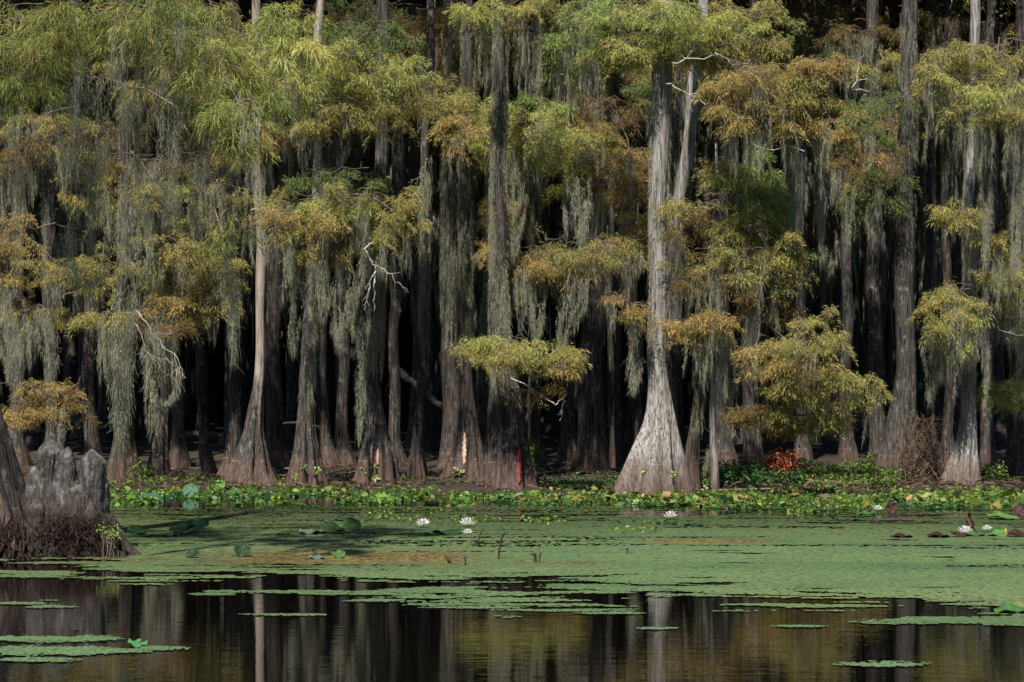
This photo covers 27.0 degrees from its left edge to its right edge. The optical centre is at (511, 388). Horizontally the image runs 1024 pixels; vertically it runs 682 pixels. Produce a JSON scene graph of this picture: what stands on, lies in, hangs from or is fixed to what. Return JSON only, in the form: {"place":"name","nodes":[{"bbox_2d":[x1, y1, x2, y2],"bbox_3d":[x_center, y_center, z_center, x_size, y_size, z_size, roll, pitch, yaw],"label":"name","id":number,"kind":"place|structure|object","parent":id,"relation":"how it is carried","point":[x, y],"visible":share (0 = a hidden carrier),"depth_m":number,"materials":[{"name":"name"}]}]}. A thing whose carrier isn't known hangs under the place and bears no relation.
{"place":"outdoors","nodes":[
{"label":"outdoors","id":0,"kind":"place"},
{"bbox_2d":[0,492,1023,681],"bbox_3d":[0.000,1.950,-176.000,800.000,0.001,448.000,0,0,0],"label":"water","id":1,"kind":"structure","parent":0,"point":[224,638],"depth_m":17.37,"materials":[{"name":"green liquid"}]},
{"bbox_2d":[19,439,140,558],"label":"cypress knees","id":2,"kind":"object","parent":1,"relation":"on","point":[65,509],"visible":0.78,"depth_m":24.80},
{"bbox_2d":[0,635,190,661],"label":"duckweed patch","id":3,"kind":"object","parent":1,"relation":"on","point":[29,650],"visible":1,"depth_m":15.96,"materials":[{"name":"plant"}]},
{"bbox_2d":[0,0,336,559],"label":"cypress tree","id":4,"kind":"object","parent":1,"relation":"in","point":[54,46],"visible":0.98,"depth_m":23.92,"materials":[{"name":"green plant"}]},
{"bbox_2d":[0,292,31,385],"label":"moss drape","id":5,"kind":"object","parent":4,"relation":"hanging from","point":[9,370],"visible":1,"depth_m":38.49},
{"bbox_2d":[53,204,116,300],"bbox_3d":[-5.179,-1.631,25.794,0.728,1.223,0.797,0,0,0],"label":"moss drape","id":6,"kind":"object","parent":4,"relation":"hanging from","point":[71,252],"visible":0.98,"depth_m":25.79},
{"bbox_2d":[47,46,132,224],"bbox_3d":[-5.027,-3.037,25.436,0.964,2.282,0.958,0,0,0],"label":"moss drape","id":7,"kind":"object","parent":4,"relation":"hanging from","point":[90,203],"visible":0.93,"depth_m":25.38,"materials":[{"name":"plant"}]},
{"bbox_2d":[105,66,159,469],"bbox_3d":[-4.300,-1.391,24.202,0.661,4.638,0.496,0,0,-24],"label":"moss drape","id":8,"kind":"object","parent":4,"relation":"hanging from","point":[133,116],"visible":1,"depth_m":24.19,"materials":[{"name":"plant"}]},
{"bbox_2d":[151,75,185,235],"bbox_3d":[-4.103,-2.805,25.486,0.349,2.055,0.497,0,0,26],"label":"moss drape","id":9,"kind":"object","parent":4,"relation":"hanging from","point":[174,162],"visible":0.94,"depth_m":25.47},
{"bbox_2d":[179,112,216,239],"bbox_3d":[-3.556,-2.355,23.988,0.512,1.544,0.340,0,0,-18],"label":"moss drape","id":10,"kind":"object","parent":4,"relation":"hanging from","point":[192,219],"visible":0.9,"depth_m":23.99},
{"bbox_2d":[216,231,242,373],"bbox_3d":[-3.205,-0.965,24.208,0.355,1.693,0.368,0,0,0],"label":"moss drape","id":11,"kind":"object","parent":4,"relation":"hanging from","point":[233,314],"visible":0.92,"depth_m":24.19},
{"bbox_2d":[0,506,1023,626],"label":"duckweed","id":12,"kind":"object","parent":1,"relation":"on","point":[761,573],"visible":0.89,"depth_m":24.73,"materials":[{"name":"plant"}]},
{"bbox_2d":[417,606,642,613],"bbox_3d":[0.167,1.943,18.768,2.061,0.004,0.528,0,0,10],"label":"duckweed patch","id":13,"kind":"object","parent":1,"relation":"on","point":[578,610],"visible":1,"depth_m":18.78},
{"bbox_2d":[109,478,1023,533],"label":"floating plants","id":14,"kind":"object","parent":1,"relation":"on","point":[793,497],"visible":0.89,"depth_m":36.82,"materials":[{"name":"green plant"}]},
{"bbox_2d":[6,419,1023,493],"bbox_3d":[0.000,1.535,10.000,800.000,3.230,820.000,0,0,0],"label":"ground","id":15,"kind":"structure","parent":0,"point":[826,449],"depth_m":53.65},
{"bbox_2d":[0,60,43,425],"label":"cypress tree","id":16,"kind":"object","parent":15,"relation":"on","point":[9,264],"visible":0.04,"depth_m":61.86,"materials":[{"name":"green plant"}]},
{"bbox_2d":[0,0,72,465],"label":"cypress tree","id":17,"kind":"object","parent":15,"relation":"on","point":[22,453],"visible":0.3,"depth_m":47.79,"materials":[{"name":"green plant"}]},
{"bbox_2d":[6,0,70,448],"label":"cypress tree","id":18,"kind":"object","parent":15,"relation":"on","point":[34,442],"visible":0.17,"depth_m":56.91,"materials":[{"name":"grey plant"}]},
{"bbox_2d":[7,0,101,447],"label":"cypress tree","id":19,"kind":"object","parent":15,"relation":"on","point":[48,234],"visible":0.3,"depth_m":48.44,"materials":[{"name":"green plant"}]},
{"bbox_2d":[0,0,159,457],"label":"cypress tree","id":20,"kind":"object","parent":15,"relation":"on","point":[86,395],"visible":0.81,"depth_m":44.38,"materials":[{"name":"green plant"}]},
{"bbox_2d":[54,0,116,438],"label":"cypress tree","id":21,"kind":"object","parent":15,"relation":"on","point":[75,434],"visible":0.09,"depth_m":62.45,"materials":[{"name":"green plant"}]},
{"bbox_2d":[73,0,119,438],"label":"cypress tree","id":22,"kind":"object","parent":15,"relation":"on","point":[105,415],"visible":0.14,"depth_m":62.67,"materials":[{"name":"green plant"}]},
{"bbox_2d":[64,0,207,487],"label":"cypress tree","id":23,"kind":"object","parent":15,"relation":"on","point":[115,472],"visible":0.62,"depth_m":41.01,"materials":[{"name":"green plant"}]},
{"bbox_2d":[33,306,61,386],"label":"moss drape","id":24,"kind":"object","parent":23,"relation":"hanging from","point":[47,347],"visible":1,"depth_m":40.99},
{"bbox_2d":[139,351,185,441],"bbox_3d":[-6.593,0.175,40.185,0.914,1.826,0.431,0,0,0],"label":"moss loop","id":25,"kind":"object","parent":23,"relation":"hanging from","point":[162,404],"visible":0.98,"depth_m":40.18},
{"bbox_2d":[109,0,163,440],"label":"cypress tree","id":26,"kind":"object","parent":15,"relation":"on","point":[135,397],"visible":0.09,"depth_m":61.60,"materials":[{"name":"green plant"}]},
{"bbox_2d":[90,0,212,481],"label":"cypress tree","id":27,"kind":"object","parent":15,"relation":"on","point":[158,458],"visible":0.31,"depth_m":42.27,"materials":[{"name":"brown plant"}]},
{"bbox_2d":[97,0,212,466],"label":"cypress tree","id":28,"kind":"object","parent":15,"relation":"on","point":[178,446],"visible":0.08,"depth_m":47.81,"materials":[{"name":"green plant"}]},
{"bbox_2d":[94,0,253,478],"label":"cypress tree","id":29,"kind":"object","parent":15,"relation":"on","point":[165,302],"visible":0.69,"depth_m":41.82,"materials":[{"name":"green plant"}]},
{"bbox_2d":[140,0,209,441],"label":"cypress tree","id":30,"kind":"object","parent":15,"relation":"on","point":[170,408],"visible":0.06,"depth_m":61.04,"materials":[{"name":"green plant"}]},
{"bbox_2d":[164,0,220,438],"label":"cypress tree","id":31,"kind":"object","parent":15,"relation":"on","point":[205,380],"visible":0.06,"depth_m":62.02,"materials":[{"name":"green plant"}]},
{"bbox_2d":[139,0,280,476],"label":"cypress tree","id":32,"kind":"object","parent":15,"relation":"on","point":[207,461],"visible":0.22,"depth_m":43.79,"materials":[{"name":"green plant"}]},
{"bbox_2d":[209,0,252,445],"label":"cypress tree","id":33,"kind":"object","parent":15,"relation":"on","point":[221,441],"visible":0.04,"depth_m":58.58,"materials":[{"name":"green plant"}]},
{"bbox_2d":[239,0,307,440],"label":"cypress tree","id":34,"kind":"object","parent":15,"relation":"on","point":[283,164],"visible":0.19,"depth_m":58.63,"materials":[{"name":"green plant"}]},
{"bbox_2d":[191,0,360,468],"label":"cypress tree","id":35,"kind":"object","parent":15,"relation":"on","point":[279,453],"visible":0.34,"depth_m":46.41,"materials":[{"name":"brown plant"}]},
{"bbox_2d":[277,0,303,439],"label":"cypress tree","id":36,"kind":"object","parent":15,"relation":"on","point":[292,401],"visible":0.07,"depth_m":62.52,"materials":[{"name":"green plant"}]},
{"bbox_2d":[222,0,360,486],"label":"cypress tree","id":37,"kind":"object","parent":15,"relation":"on","point":[250,462],"visible":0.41,"depth_m":41.13,"materials":[{"name":"green plant"}]},
{"bbox_2d":[283,0,349,440],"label":"cypress tree","id":38,"kind":"object","parent":15,"relation":"on","point":[309,192],"visible":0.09,"depth_m":60.55,"materials":[{"name":"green plant"}]},
{"bbox_2d":[262,0,376,466],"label":"cypress tree","id":39,"kind":"object","parent":15,"relation":"on","point":[343,449],"visible":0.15,"depth_m":47.29,"materials":[{"name":"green plant"}]},
{"bbox_2d":[268,0,397,467],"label":"cypress tree","id":40,"kind":"object","parent":15,"relation":"on","point":[329,454],"visible":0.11,"depth_m":46.92,"materials":[{"name":"brown plant"}]},
{"bbox_2d":[243,0,432,487],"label":"cypress tree","id":41,"kind":"object","parent":15,"relation":"on","point":[323,223],"visible":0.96,"depth_m":39.78,"materials":[{"name":"green plant"}]},
{"bbox_2d":[284,255,307,359],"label":"moss drape","id":42,"kind":"object","parent":41,"relation":"hanging from","point":[293,314],"visible":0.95,"depth_m":39.80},
{"bbox_2d":[314,255,346,354],"bbox_3d":[-3.368,-1.557,39.616,0.663,1.963,0.700,0,0,0],"label":"moss drape","id":43,"kind":"object","parent":41,"relation":"hanging from","point":[339,338],"visible":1,"depth_m":39.60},
{"bbox_2d":[343,244,368,341],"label":"moss drape","id":44,"kind":"object","parent":41,"relation":"hanging from","point":[348,298],"visible":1,"depth_m":39.59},
{"bbox_2d":[309,0,368,444],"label":"cypress tree","id":45,"kind":"object","parent":15,"relation":"on","point":[332,160],"visible":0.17,"depth_m":57.12,"materials":[{"name":"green plant"}]},
{"bbox_2d":[264,0,490,487],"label":"cypress tree","id":46,"kind":"object","parent":15,"relation":"on","point":[377,460],"visible":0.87,"depth_m":39.73,"materials":[{"name":"green plant"}]},
{"bbox_2d":[353,301,373,445],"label":"moss drape","id":47,"kind":"object","parent":46,"relation":"hanging from","point":[362,391],"visible":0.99,"depth_m":40.40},
{"bbox_2d":[261,0,514,472],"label":"cypress tree","id":48,"kind":"object","parent":15,"relation":"on","point":[450,299],"visible":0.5,"depth_m":45.98,"materials":[{"name":"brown plant"}]},
{"bbox_2d":[383,0,443,449],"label":"cypress tree","id":49,"kind":"object","parent":15,"relation":"on","point":[415,167],"visible":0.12,"depth_m":56.19,"materials":[{"name":"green plant"}]},
{"bbox_2d":[388,0,444,466],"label":"cypress tree","id":50,"kind":"object","parent":15,"relation":"on","point":[393,360],"visible":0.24,"depth_m":47.83,"materials":[{"name":"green plant"}]},
{"bbox_2d":[407,0,435,479],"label":"cypress tree","id":51,"kind":"object","parent":15,"relation":"on","point":[416,465],"visible":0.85,"depth_m":42.34,"materials":[{"name":"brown plant"}]},
{"bbox_2d":[407,92,443,438],"bbox_3d":[-2.556,-5.318,64.083,1.617,14.210,1.541,0,0,-21],"label":"cypress tree","id":52,"kind":"object","parent":15,"relation":"on","point":[432,418],"visible":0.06,"depth_m":64.07,"materials":[{"name":"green plant"}]},
{"bbox_2d":[395,0,489,480],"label":"cypress tree","id":53,"kind":"object","parent":15,"relation":"on","point":[465,458],"visible":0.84,"depth_m":42.16,"materials":[{"name":"grey plant"}]},
{"bbox_2d":[470,0,485,399],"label":"cypress tree","id":54,"kind":"object","parent":15,"relation":"on","point":[477,282],"visible":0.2,"depth_m":62.35,"materials":[{"name":"brown plant"}]},
{"bbox_2d":[470,0,528,334],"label":"cypress tree","id":55,"kind":"object","parent":15,"relation":"on","point":[480,188],"visible":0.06,"depth_m":61.79,"materials":[{"name":"green plant"}]},
{"bbox_2d":[0,0,1015,435],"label":"wood","id":56,"kind":"object","parent":15,"relation":"on","point":[218,366],"visible":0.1,"depth_m":70.06,"materials":[{"name":"black plant"}]},
{"bbox_2d":[489,0,551,438],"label":"cypress tree","id":57,"kind":"object","parent":15,"relation":"on","point":[522,87],"visible":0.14,"depth_m":57.13,"materials":[{"name":"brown plant"}]},
{"bbox_2d":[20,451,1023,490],"bbox_3d":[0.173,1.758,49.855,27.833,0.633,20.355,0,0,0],"label":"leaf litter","id":58,"kind":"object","parent":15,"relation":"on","point":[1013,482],"visible":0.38,"depth_m":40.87,"materials":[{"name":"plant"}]},
{"bbox_2d":[476,0,569,468],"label":"cypress tree","id":59,"kind":"object","parent":15,"relation":"on","point":[533,417],"visible":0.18,"depth_m":46.87,"materials":[{"name":"brown plant"}]},
{"bbox_2d":[442,0,614,489],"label":"cypress tree","id":60,"kind":"object","parent":15,"relation":"on","point":[506,462],"visible":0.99,"depth_m":39.83,"materials":[{"name":"brown plant"}]},
{"bbox_2d":[500,158,528,266],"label":"moss drape","id":61,"kind":"object","parent":60,"relation":"hanging from","point":[511,244],"visible":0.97,"depth_m":40.59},
{"bbox_2d":[555,278,587,366],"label":"moss drape","id":62,"kind":"object","parent":60,"relation":"hanging from","point":[568,325],"visible":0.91,"depth_m":39.48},
{"bbox_2d":[562,177,592,251],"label":"moss drape","id":63,"kind":"object","parent":60,"relation":"hanging from","point":[582,232],"visible":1,"depth_m":38.60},
{"bbox_2d":[449,0,626,445],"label":"cypress tree","id":64,"kind":"object","parent":15,"relation":"on","point":[530,147],"visible":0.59,"depth_m":42.16,"materials":[{"name":"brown plant"}]},
{"bbox_2d":[110,457,1023,489],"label":"undergrowth","id":65,"kind":"object","parent":15,"relation":"on","point":[737,472],"visible":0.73,"depth_m":41.26,"materials":[{"name":"green plant"}]},
{"bbox_2d":[484,0,652,467],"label":"cypress tree","id":66,"kind":"object","parent":15,"relation":"on","point":[616,452],"visible":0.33,"depth_m":47.84,"materials":[{"name":"brown plant"}]},
{"bbox_2d":[541,5,605,445],"bbox_3d":[1.611,-4.868,58.096,2.215,13.497,1.963,0,0,20],"label":"cypress tree","id":67,"kind":"object","parent":15,"relation":"on","point":[561,226],"visible":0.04,"depth_m":58.04,"materials":[{"name":"brown plant"}]},
{"bbox_2d":[518,0,642,465],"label":"cypress tree","id":68,"kind":"object","parent":15,"relation":"on","point":[566,451],"visible":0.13,"depth_m":48.45,"materials":[{"name":"brown plant"}]},
{"bbox_2d":[472,0,714,472],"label":"cypress tree","id":69,"kind":"object","parent":15,"relation":"on","point":[592,260],"visible":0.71,"depth_m":41.79,"materials":[{"name":"green plant"}]},
{"bbox_2d":[601,0,653,446],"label":"cypress tree","id":70,"kind":"object","parent":15,"relation":"on","point":[625,435],"visible":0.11,"depth_m":57.43,"materials":[{"name":"brown plant"}]},
{"bbox_2d":[617,0,667,422],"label":"cypress tree","id":71,"kind":"object","parent":15,"relation":"on","point":[643,141],"visible":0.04,"depth_m":58.26,"materials":[{"name":"brown plant"}]},
{"bbox_2d":[599,0,714,461],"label":"cypress tree","id":72,"kind":"object","parent":15,"relation":"on","point":[634,421],"visible":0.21,"depth_m":47.83,"materials":[{"name":"brown plant"}]},
{"bbox_2d":[569,0,806,495],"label":"cypress tree","id":73,"kind":"object","parent":15,"relation":"on","point":[655,460],"visible":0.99,"depth_m":39.19,"materials":[{"name":"green plant"}]},
{"bbox_2d":[667,81,708,438],"bbox_3d":[4.913,-4.845,63.119,2.023,13.326,2.029,0,0,0],"label":"cypress tree","id":74,"kind":"object","parent":15,"relation":"on","point":[680,402],"visible":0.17,"depth_m":62.94,"materials":[{"name":"brown plant"}]},
{"bbox_2d":[652,145,746,493],"bbox_3d":[3.449,-1.145,39.303,1.846,6.810,1.562,0,0,0],"label":"cypress tree","id":75,"kind":"object","parent":15,"relation":"on","point":[704,335],"visible":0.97,"depth_m":39.38,"materials":[{"name":"green plant"}]},
{"bbox_2d":[707,350,742,439],"bbox_3d":[3.965,0.087,39.916,0.718,1.928,0.804,0,0,0],"label":"moss drape","id":76,"kind":"object","parent":75,"relation":"hanging from","point":[729,401],"visible":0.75,"depth_m":39.87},
{"bbox_2d":[621,0,791,451],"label":"cypress tree","id":77,"kind":"object","parent":15,"relation":"on","point":[677,97],"visible":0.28,"depth_m":44.59,"materials":[{"name":"grey plant"}]},
{"bbox_2d":[689,49,734,438],"bbox_3d":[6.102,-5.287,62.314,2.026,14.249,1.938,0,0,0],"label":"cypress tree","id":78,"kind":"object","parent":15,"relation":"on","point":[706,434],"visible":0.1,"depth_m":62.30,"materials":[{"name":"brown plant"}]},
{"bbox_2d":[685,0,747,465],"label":"cypress tree","id":79,"kind":"object","parent":15,"relation":"on","point":[724,441],"visible":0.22,"depth_m":47.76,"materials":[{"name":"brown plant"}]},
{"bbox_2d":[700,0,745,444],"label":"cypress tree","id":80,"kind":"object","parent":15,"relation":"on","point":[739,435],"visible":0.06,"depth_m":59.05,"materials":[{"name":"brown plant"}]},
{"bbox_2d":[653,140,822,493],"bbox_3d":[4.156,-1.258,39.291,3.196,6.681,1.605,0,0,0],"label":"cypress tree","id":81,"kind":"object","parent":15,"relation":"on","point":[766,258],"visible":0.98,"depth_m":39.19,"materials":[{"name":"green plant"}]},
{"bbox_2d":[784,145,802,255],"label":"moss drape","id":82,"kind":"object","parent":81,"relation":"hanging from","point":[792,223],"visible":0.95,"depth_m":39.19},
{"bbox_2d":[809,146,831,260],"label":"moss drape","id":83,"kind":"object","parent":81,"relation":"hanging from","point":[820,209],"visible":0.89,"depth_m":39.18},
{"bbox_2d":[667,0,870,278],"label":"cypress tree","id":84,"kind":"object","parent":15,"relation":"on","point":[786,116],"visible":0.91,"depth_m":37.94,"materials":[{"name":"green plant"}]},
{"bbox_2d":[760,0,794,437],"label":"cypress tree","id":85,"kind":"object","parent":15,"relation":"on","point":[783,333],"visible":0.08,"depth_m":65.29,"materials":[{"name":"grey plant"}]},
{"bbox_2d":[755,445,805,486],"bbox_3d":[5.196,1.486,41.162,0.985,0.820,0.877,0,0,0],"label":"dead fern","id":86,"kind":"object","parent":15,"relation":"on","point":[777,462],"visible":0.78,"depth_m":41.13,"materials":[{"name":"red plant"}]},
{"bbox_2d":[763,0,819,438],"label":"cypress tree","id":87,"kind":"object","parent":15,"relation":"on","point":[810,215],"visible":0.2,"depth_m":64.21,"materials":[{"name":"grey plant"}]},
{"bbox_2d":[718,0,896,468],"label":"cypress tree","id":88,"kind":"object","parent":15,"relation":"on","point":[750,416],"visible":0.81,"depth_m":37.87,"materials":[{"name":"green plant"}]},
{"bbox_2d":[730,0,887,463],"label":"cypress tree","id":89,"kind":"object","parent":15,"relation":"on","point":[803,450],"visible":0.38,"depth_m":48.65,"materials":[{"name":"green plant"}]},
{"bbox_2d":[786,0,864,439],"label":"cypress tree","id":90,"kind":"object","parent":15,"relation":"on","point":[825,274],"visible":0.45,"depth_m":61.86,"materials":[{"name":"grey plant"}]},
{"bbox_2d":[767,0,895,460],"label":"cypress tree","id":91,"kind":"object","parent":15,"relation":"on","point":[849,452],"visible":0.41,"depth_m":49.12,"materials":[{"name":"grey plant"}]},
{"bbox_2d":[804,0,928,463],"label":"cypress tree","id":92,"kind":"object","parent":15,"relation":"on","point":[875,61],"visible":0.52,"depth_m":46.10,"materials":[{"name":"green plant"}]},
{"bbox_2d":[821,0,924,475],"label":"cypress tree","id":93,"kind":"object","parent":15,"relation":"on","point":[904,393],"visible":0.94,"depth_m":44.10,"materials":[{"name":"green plant"}]},
{"bbox_2d":[850,14,900,438],"bbox_3d":[10.655,-4.804,62.736,2.292,13.267,2.105,0,0,-36],"label":"cypress tree","id":94,"kind":"object","parent":15,"relation":"on","point":[884,250],"visible":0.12,"depth_m":62.48,"materials":[{"name":"grey plant"}]},
{"bbox_2d":[880,408,957,483],"bbox_3d":[8.017,1.236,41.814,1.660,1.773,1.536,0,0,0],"label":"vine tangle","id":95,"kind":"object","parent":15,"relation":"on","point":[916,459],"visible":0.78,"depth_m":41.65,"materials":[{"name":"plant"}]},
{"bbox_2d":[917,0,963,441],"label":"cypress tree","id":96,"kind":"object","parent":15,"relation":"on","point":[939,401],"visible":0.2,"depth_m":59.04,"materials":[{"name":"grey plant"}]},
{"bbox_2d":[881,0,1015,463],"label":"cypress tree","id":97,"kind":"object","parent":15,"relation":"on","point":[926,39],"visible":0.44,"depth_m":47.80,"materials":[{"name":"grey plant"}]},
{"bbox_2d":[917,0,986,443],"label":"cypress tree","id":98,"kind":"object","parent":15,"relation":"on","point":[956,264],"visible":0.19,"depth_m":57.83,"materials":[{"name":"grey plant"}]},
{"bbox_2d":[904,0,1023,478],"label":"cypress tree","id":99,"kind":"object","parent":15,"relation":"on","point":[1005,113],"visible":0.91,"depth_m":39.49,"materials":[{"name":"green plant"}]},
{"bbox_2d":[976,159,994,276],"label":"moss drape","id":100,"kind":"object","parent":99,"relation":"hanging from","point":[986,254],"visible":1,"depth_m":39.59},
{"bbox_2d":[1004,154,1023,279],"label":"moss drape","id":101,"kind":"object","parent":99,"relation":"hanging from","point":[1013,262],"visible":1,"depth_m":39.60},
{"bbox_2d":[905,0,1023,488],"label":"cypress tree","id":102,"kind":"object","parent":15,"relation":"on","point":[962,465],"visible":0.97,"depth_m":40.22,"materials":[{"name":"green plant"}]},
{"bbox_2d":[920,322,951,410],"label":"moss drape","id":103,"kind":"object","parent":102,"relation":"hanging from","point":[931,390],"visible":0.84,"depth_m":40.57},
{"bbox_2d":[918,0,1015,466],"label":"cypress tree","id":104,"kind":"object","parent":15,"relation":"on","point":[949,400],"visible":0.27,"depth_m":47.33,"materials":[{"name":"grey plant"}]},
{"bbox_2d":[933,0,1014,469],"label":"cypress tree","id":105,"kind":"object","parent":15,"relation":"on","point":[988,452],"visible":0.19,"depth_m":46.16,"materials":[{"name":"grey plant"}]},
{"bbox_2d":[960,1,1010,440],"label":"cypress tree","id":106,"kind":"object","parent":15,"relation":"on","point":[1000,433],"visible":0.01,"depth_m":61.34,"materials":[{"name":"grey plant"}]},
{"bbox_2d":[994,19,1015,251],"bbox_3d":[13.683,-4.715,58.071,2.141,13.192,2.177,0,0,30],"label":"cypress tree","id":107,"kind":"object","parent":15,"relation":"on","point":[1008,176],"visible":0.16,"depth_m":58.04,"materials":[{"name":"grey plant"}]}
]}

